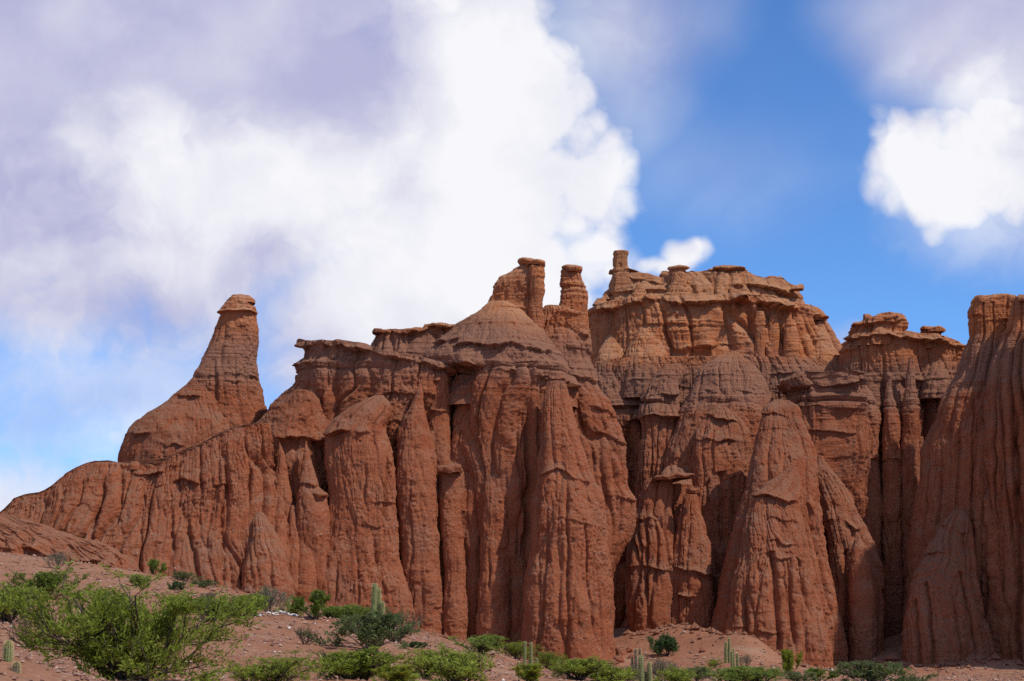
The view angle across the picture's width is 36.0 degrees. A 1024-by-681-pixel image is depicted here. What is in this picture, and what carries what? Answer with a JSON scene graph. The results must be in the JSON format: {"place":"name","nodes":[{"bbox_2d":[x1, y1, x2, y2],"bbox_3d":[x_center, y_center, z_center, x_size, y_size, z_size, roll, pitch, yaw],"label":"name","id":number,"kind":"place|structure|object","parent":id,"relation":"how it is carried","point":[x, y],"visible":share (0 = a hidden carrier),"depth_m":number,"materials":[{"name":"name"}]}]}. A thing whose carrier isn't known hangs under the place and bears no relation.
{"place":"outdoors","nodes":[
{"label":"outdoors","id":0,"kind":"place"},
{"bbox_2d":[0,552,1023,680],"bbox_3d":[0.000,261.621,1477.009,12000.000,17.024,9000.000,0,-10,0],"label":"ground","id":1,"kind":"structure","parent":0,"point":[38,672],"depth_m":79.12,"materials":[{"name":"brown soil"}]},
{"bbox_2d":[2,640,13,661],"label":"cactus","id":2,"kind":"object","parent":1,"relation":"on","point":[7,649],"visible":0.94,"depth_m":11.48,"materials":[{"name":"green plant"}]},
{"bbox_2d":[12,661,21,673],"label":"cactus","id":3,"kind":"object","parent":1,"relation":"on","point":[16,667],"visible":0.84,"depth_m":11.22,"materials":[{"name":"plant"}]},
{"bbox_2d":[0,580,49,623],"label":"bush","id":4,"kind":"object","parent":1,"relation":"on","point":[6,612],"visible":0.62,"depth_m":46.59,"materials":[{"name":"green plant"}]},
{"bbox_2d":[0,606,64,647],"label":"shrub","id":5,"kind":"object","parent":1,"relation":"on","point":[12,632],"visible":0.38,"depth_m":36.14,"materials":[{"name":"green plant"}]},
{"bbox_2d":[3,570,91,598],"bbox_3d":[-19.022,9.947,63.941,2.490,1.326,3.083,-8,-13,38],"label":"bush","id":6,"kind":"object","parent":1,"relation":"on","point":[43,580],"visible":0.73,"depth_m":63.71,"materials":[{"name":"green plant"}]},
{"bbox_2d":[42,552,75,568],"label":"shrub","id":7,"kind":"object","parent":1,"relation":"on","point":[56,559],"visible":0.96,"depth_m":88.84,"materials":[{"name":"grey plant"}]},
{"bbox_2d":[0,557,267,680],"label":"bush","id":8,"kind":"object","parent":1,"relation":"on","point":[115,643],"visible":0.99,"depth_m":23.01,"materials":[{"name":"green plant"}]},
{"bbox_2d":[124,574,154,586],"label":"bush","id":9,"kind":"object","parent":1,"relation":"on","point":[134,579],"visible":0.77,"depth_m":81.77,"materials":[{"name":"green plant"}]},
{"bbox_2d":[0,423,295,599],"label":"rock ridge","id":10,"kind":"object","parent":1,"relation":"on","point":[213,508],"visible":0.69,"depth_m":108.37,"materials":[{"name":"red stone"}]},
{"bbox_2d":[128,461,139,469],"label":"fallen rock","id":11,"kind":"object","parent":10,"relation":"on","point":[134,465],"visible":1,"depth_m":110.30,"materials":[{"name":"red stone"}]},
{"bbox_2d":[139,465,145,472],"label":"fallen rock","id":12,"kind":"object","parent":10,"relation":"on","point":[143,468],"visible":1,"depth_m":110.35,"materials":[{"name":"red stone"}]},
{"bbox_2d":[147,558,166,574],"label":"tree","id":13,"kind":"object","parent":1,"relation":"on","point":[153,564],"visible":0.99,"depth_m":98.97,"materials":[{"name":"green plant"}]},
{"bbox_2d":[167,580,188,590],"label":"shrub","id":14,"kind":"object","parent":1,"relation":"on","point":[180,584],"visible":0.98,"depth_m":82.88,"materials":[{"name":"green plant"}]},
{"bbox_2d":[171,570,203,580],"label":"shrub","id":15,"kind":"object","parent":1,"relation":"on","point":[183,576],"visible":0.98,"depth_m":95.15,"materials":[{"name":"green plant"}]},
{"bbox_2d":[187,579,218,587],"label":"shrub","id":16,"kind":"object","parent":1,"relation":"on","point":[204,583],"visible":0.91,"depth_m":90.37,"materials":[{"name":"green plant"}]},
{"bbox_2d":[200,592,217,597],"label":"shrub","id":17,"kind":"object","parent":1,"relation":"on","point":[212,594],"visible":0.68,"depth_m":81.06,"materials":[{"name":"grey plant"}]},
{"bbox_2d":[187,595,251,620],"bbox_3d":[-11.427,10.248,60.214,2.639,1.015,3.268,6,-11,-29],"label":"bush","id":18,"kind":"object","parent":1,"relation":"on","point":[202,599],"visible":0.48,"depth_m":59.58,"materials":[{"name":"green plant"}]},
{"bbox_2d":[222,593,270,616],"bbox_3d":[-10.661,10.638,63.290,2.367,1.069,2.932,3,-10,-17],"label":"bush","id":19,"kind":"object","parent":1,"relation":"on","point":[259,596],"visible":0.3,"depth_m":63.21,"materials":[{"name":"green plant"}]},
{"bbox_2d":[246,585,294,612],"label":"shrub","id":20,"kind":"object","parent":1,"relation":"on","point":[270,600],"visible":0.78,"depth_m":70.92,"materials":[{"name":"grey plant"}]},
{"bbox_2d":[211,648,335,680],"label":"bush","id":21,"kind":"object","parent":1,"relation":"on","point":[276,669],"visible":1,"depth_m":26.72,"materials":[{"name":"green plant"}]},
{"bbox_2d":[278,600,309,615],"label":"bush","id":22,"kind":"object","parent":1,"relation":"on","point":[295,611],"visible":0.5,"depth_m":69.88,"materials":[{"name":"green plant"}]},
{"bbox_2d":[291,625,321,644],"bbox_3d":[-6.565,9.361,50.072,0.970,0.759,0.878,-2,-10,12],"label":"shrub","id":23,"kind":"object","parent":1,"relation":"on","point":[300,637],"visible":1,"depth_m":50.09,"materials":[{"name":"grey plant"}]},
{"bbox_2d":[290,589,331,619],"bbox_3d":[-8.091,10.745,63.981,1.773,1.342,1.331,-8,-13,38],"label":"tree","id":24,"kind":"object","parent":1,"relation":"on","point":[318,598],"visible":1,"depth_m":63.80,"materials":[{"name":"green plant"}]},
{"bbox_2d":[304,605,367,617],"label":"bush","id":25,"kind":"object","parent":1,"relation":"on","point":[332,611],"visible":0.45,"depth_m":68.56,"materials":[{"name":"green plant"}]},
{"bbox_2d":[256,339,456,634],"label":"rock buttress","id":26,"kind":"object","parent":1,"relation":"on","point":[361,434],"visible":0.76,"depth_m":112.65,"materials":[{"name":"red stone"}]},
{"bbox_2d":[302,643,419,680],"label":"bush","id":27,"kind":"object","parent":1,"relation":"on","point":[352,665],"visible":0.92,"depth_m":34.81,"materials":[{"name":"green plant"}]},
{"bbox_2d":[301,609,421,651],"bbox_3d":[-4.904,9.338,50.564,3.957,1.455,3.508,2,-10,-10],"label":"shrub","id":28,"kind":"object","parent":1,"relation":"on","point":[365,630],"visible":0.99,"depth_m":50.30,"materials":[{"name":"green plant"}]},
{"bbox_2d":[337,603,388,617],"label":"bush","id":29,"kind":"object","parent":1,"relation":"on","point":[356,609],"visible":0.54,"depth_m":67.59,"materials":[{"name":"green plant"}]},
{"bbox_2d":[369,583,384,646],"bbox_3d":[-4.620,9.386,53.698,0.588,2.266,0.505,4,-11,-21],"label":"cactus","id":30,"kind":"object","parent":1,"relation":"on","point":[377,604],"visible":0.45,"depth_m":53.66,"materials":[{"name":"green plant"}]},
{"bbox_2d":[371,664,415,680],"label":"bush","id":31,"kind":"object","parent":1,"relation":"on","point":[399,673],"visible":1,"depth_m":33.08,"materials":[{"name":"green plant"}]},
{"bbox_2d":[366,606,432,641],"bbox_3d":[-4.428,10.714,59.240,3.016,1.488,2.729,0,-10,-1],"label":"shrub","id":32,"kind":"object","parent":1,"relation":"on","point":[402,625],"visible":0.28,"depth_m":59.03,"materials":[{"name":"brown plant"}]},
{"bbox_2d":[407,641,430,648],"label":"shrub","id":33,"kind":"object","parent":1,"relation":"on","point":[415,643],"visible":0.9,"depth_m":55.88,"materials":[{"name":"green plant"}]},
{"bbox_2d":[397,640,451,677],"bbox_3d":[-2.258,8.756,42.003,1.348,1.521,1.752,-9,-13,40],"label":"bush","id":34,"kind":"object","parent":1,"relation":"on","point":[423,652],"visible":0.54,"depth_m":42.01,"materials":[{"name":"green plant"}]},
{"bbox_2d":[411,644,497,680],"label":"bush","id":35,"kind":"object","parent":1,"relation":"on","point":[454,666],"visible":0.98,"depth_m":40.92,"materials":[{"name":"green plant"}]},
{"bbox_2d":[448,633,506,653],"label":"bush","id":36,"kind":"object","parent":1,"relation":"on","point":[488,641],"visible":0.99,"depth_m":74.81,"materials":[{"name":"green plant"}]},
{"bbox_2d":[485,638,541,665],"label":"bush","id":37,"kind":"object","parent":1,"relation":"on","point":[515,650],"visible":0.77,"depth_m":82.29,"materials":[{"name":"green plant"}]},
{"bbox_2d":[510,663,544,680],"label":"bush","id":38,"kind":"object","parent":1,"relation":"on","point":[530,673],"visible":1,"depth_m":46.78,"materials":[{"name":"green plant"}]},
{"bbox_2d":[517,641,538,680],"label":"cactus","id":39,"kind":"object","parent":1,"relation":"on","point":[531,655],"visible":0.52,"depth_m":50.95,"materials":[{"name":"green plant"}]},
{"bbox_2d":[423,257,636,661],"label":"rock castle","id":40,"kind":"object","parent":1,"relation":"on","point":[537,499],"visible":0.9,"depth_m":114.45,"materials":[{"name":"red stone"}]},
{"bbox_2d":[527,646,570,670],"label":"bush","id":41,"kind":"object","parent":1,"relation":"on","point":[547,656],"visible":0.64,"depth_m":72.52,"materials":[{"name":"green plant"}]},
{"bbox_2d":[97,560,1023,671],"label":"rubble","id":42,"kind":"object","parent":1,"relation":"on","point":[890,656],"visible":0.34,"depth_m":111.39,"materials":[{"name":"red stone"}]},
{"bbox_2d":[547,654,633,680],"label":"bush","id":43,"kind":"object","parent":1,"relation":"on","point":[580,669],"visible":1,"depth_m":58.32,"materials":[{"name":"green plant"}]},
{"bbox_2d":[586,663,638,680],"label":"bush","id":44,"kind":"object","parent":1,"relation":"on","point":[604,673],"visible":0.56,"depth_m":60.29,"materials":[{"name":"green plant"}]},
{"bbox_2d":[612,655,623,662],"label":"boulder","id":45,"kind":"object","parent":1,"relation":"on","point":[620,659],"visible":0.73,"depth_m":106.34,"materials":[{"name":"red stone"}]},
{"bbox_2d":[615,648,626,655],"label":"boulder","id":46,"kind":"object","parent":1,"relation":"on","point":[622,651],"visible":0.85,"depth_m":109.86,"materials":[{"name":"red stone"}]},
{"bbox_2d":[625,647,632,652],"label":"boulder","id":47,"kind":"object","parent":1,"relation":"on","point":[629,650],"visible":0.79,"depth_m":110.93,"materials":[{"name":"red stone"}]},
{"bbox_2d":[619,665,646,680],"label":"shrub","id":48,"kind":"object","parent":1,"relation":"on","point":[636,676],"visible":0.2,"depth_m":62.41,"materials":[{"name":"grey plant"}]},
{"bbox_2d":[630,648,644,678],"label":"cactus","id":49,"kind":"object","parent":1,"relation":"on","point":[635,663],"visible":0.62,"depth_m":76.40,"materials":[{"name":"green plant"}]},
{"bbox_2d":[638,655,652,680],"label":"cactus","id":50,"kind":"object","parent":1,"relation":"on","point":[645,675],"visible":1,"depth_m":58.64,"materials":[{"name":"green plant"}]},
{"bbox_2d":[646,632,679,656],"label":"bush","id":51,"kind":"object","parent":1,"relation":"on","point":[667,643],"visible":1,"depth_m":108.65,"materials":[{"name":"green plant"}]},
{"bbox_2d":[644,657,681,680],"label":"shrub","id":52,"kind":"object","parent":1,"relation":"on","point":[659,667],"visible":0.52,"depth_m":68.44,"materials":[{"name":"grey plant"}]},
{"bbox_2d":[625,465,714,631],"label":"rock cluster","id":53,"kind":"object","parent":1,"relation":"on","point":[669,573],"visible":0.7,"depth_m":122.82,"materials":[{"name":"red stone"}]},
{"bbox_2d":[652,665,697,680],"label":"bush","id":54,"kind":"object","parent":1,"relation":"on","point":[675,674],"visible":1,"depth_m":62.53,"materials":[{"name":"green plant"}]},
{"bbox_2d":[624,350,772,628],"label":"rock dome","id":55,"kind":"object","parent":1,"relation":"on","point":[706,432],"visible":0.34,"depth_m":132.17,"materials":[{"name":"red stone"}]},
{"bbox_2d":[683,665,716,680],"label":"shrub","id":56,"kind":"object","parent":1,"relation":"on","point":[701,670],"visible":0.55,"depth_m":72.19,"materials":[{"name":"green plant"}]},
{"bbox_2d":[705,656,723,667],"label":"bush","id":57,"kind":"object","parent":1,"relation":"on","point":[713,663],"visible":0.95,"depth_m":97.94,"materials":[{"name":"green plant"}]},
{"bbox_2d":[724,638,730,662],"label":"cactus","id":58,"kind":"object","parent":1,"relation":"on","point":[726,651],"visible":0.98,"depth_m":100.94,"materials":[{"name":"green plant"}]},
{"bbox_2d":[700,665,756,680],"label":"bush","id":59,"kind":"object","parent":1,"relation":"on","point":[734,673],"visible":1,"depth_m":64.20,"materials":[{"name":"green plant"}]},
{"bbox_2d":[730,649,738,666],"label":"cactus","id":60,"kind":"object","parent":1,"relation":"on","point":[732,657],"visible":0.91,"depth_m":97.52,"materials":[{"name":"green plant"}]},
{"bbox_2d":[735,653,756,665],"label":"shrub","id":61,"kind":"object","parent":1,"relation":"on","point":[745,660],"visible":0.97,"depth_m":98.74,"materials":[{"name":"grey plant"}]},
{"bbox_2d":[723,666,788,680],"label":"bush","id":62,"kind":"object","parent":1,"relation":"on","point":[759,673],"visible":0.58,"depth_m":66.32,"materials":[{"name":"green plant"}]},
{"bbox_2d":[709,399,847,666],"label":"rock cone","id":63,"kind":"object","parent":1,"relation":"on","point":[776,589],"visible":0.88,"depth_m":118.89,"materials":[{"name":"red stone"}]},
{"bbox_2d":[780,649,803,678],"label":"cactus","id":64,"kind":"object","parent":1,"relation":"on","point":[788,658],"visible":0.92,"depth_m":82.08,"materials":[{"name":"green plant"}]},
{"bbox_2d":[780,670,823,680],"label":"shrub","id":65,"kind":"object","parent":1,"relation":"on","point":[795,676],"visible":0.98,"depth_m":68.43,"materials":[{"name":"green plant"}]},
{"bbox_2d":[804,667,838,680],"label":"bush","id":66,"kind":"object","parent":1,"relation":"on","point":[819,672],"visible":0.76,"depth_m":72.27,"materials":[{"name":"green plant"}]},
{"bbox_2d":[817,455,884,660],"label":"rock cone","id":67,"kind":"object","parent":1,"relation":"on","point":[856,566],"visible":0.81,"depth_m":123.48,"materials":[{"name":"red stone"}]},
{"bbox_2d":[829,660,938,680],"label":"bush","id":68,"kind":"object","parent":1,"relation":"on","point":[876,672],"visible":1,"depth_m":68.33,"materials":[{"name":"green plant"}]},
{"bbox_2d":[836,312,965,553],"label":"rock castle","id":69,"kind":"object","parent":1,"relation":"on","point":[877,348],"visible":0.3,"depth_m":135.91,"materials":[{"name":"red stone"}]},
{"bbox_2d":[885,675,929,680],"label":"shrub","id":70,"kind":"object","parent":1,"relation":"on","point":[913,678],"visible":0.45,"depth_m":70.33,"materials":[{"name":"green plant"}]},
{"bbox_2d":[901,293,1023,664],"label":"rock tower","id":71,"kind":"structure","parent":1,"relation":"on","point":[964,592],"depth_m":121.18,"materials":[{"name":"red stone"}]},
{"bbox_2d":[0,0,1023,510],"label":"sky","id":72,"kind":"structure","parent":0,"point":[350,169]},
{"bbox_2d":[593,355,920,638],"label":"cliff","id":73,"kind":"structure","parent":0,"point":[841,414],"depth_m":131.33,"materials":[{"name":"red stone"}]},
{"bbox_2d":[117,294,266,461],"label":"rock spire","id":74,"kind":"object","parent":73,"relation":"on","point":[221,390],"visible":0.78,"depth_m":120.05,"materials":[{"name":"red stone"}]},
{"bbox_2d":[371,322,454,356],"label":"rock wall","id":75,"kind":"structure","parent":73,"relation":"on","point":[417,341],"depth_m":125.42,"materials":[{"name":"red stone"}]},
{"bbox_2d":[588,250,841,469],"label":"rock mesa","id":76,"kind":"structure","parent":73,"relation":"on","point":[677,310],"depth_m":141.71,"materials":[{"name":"red stone"}]}
]}

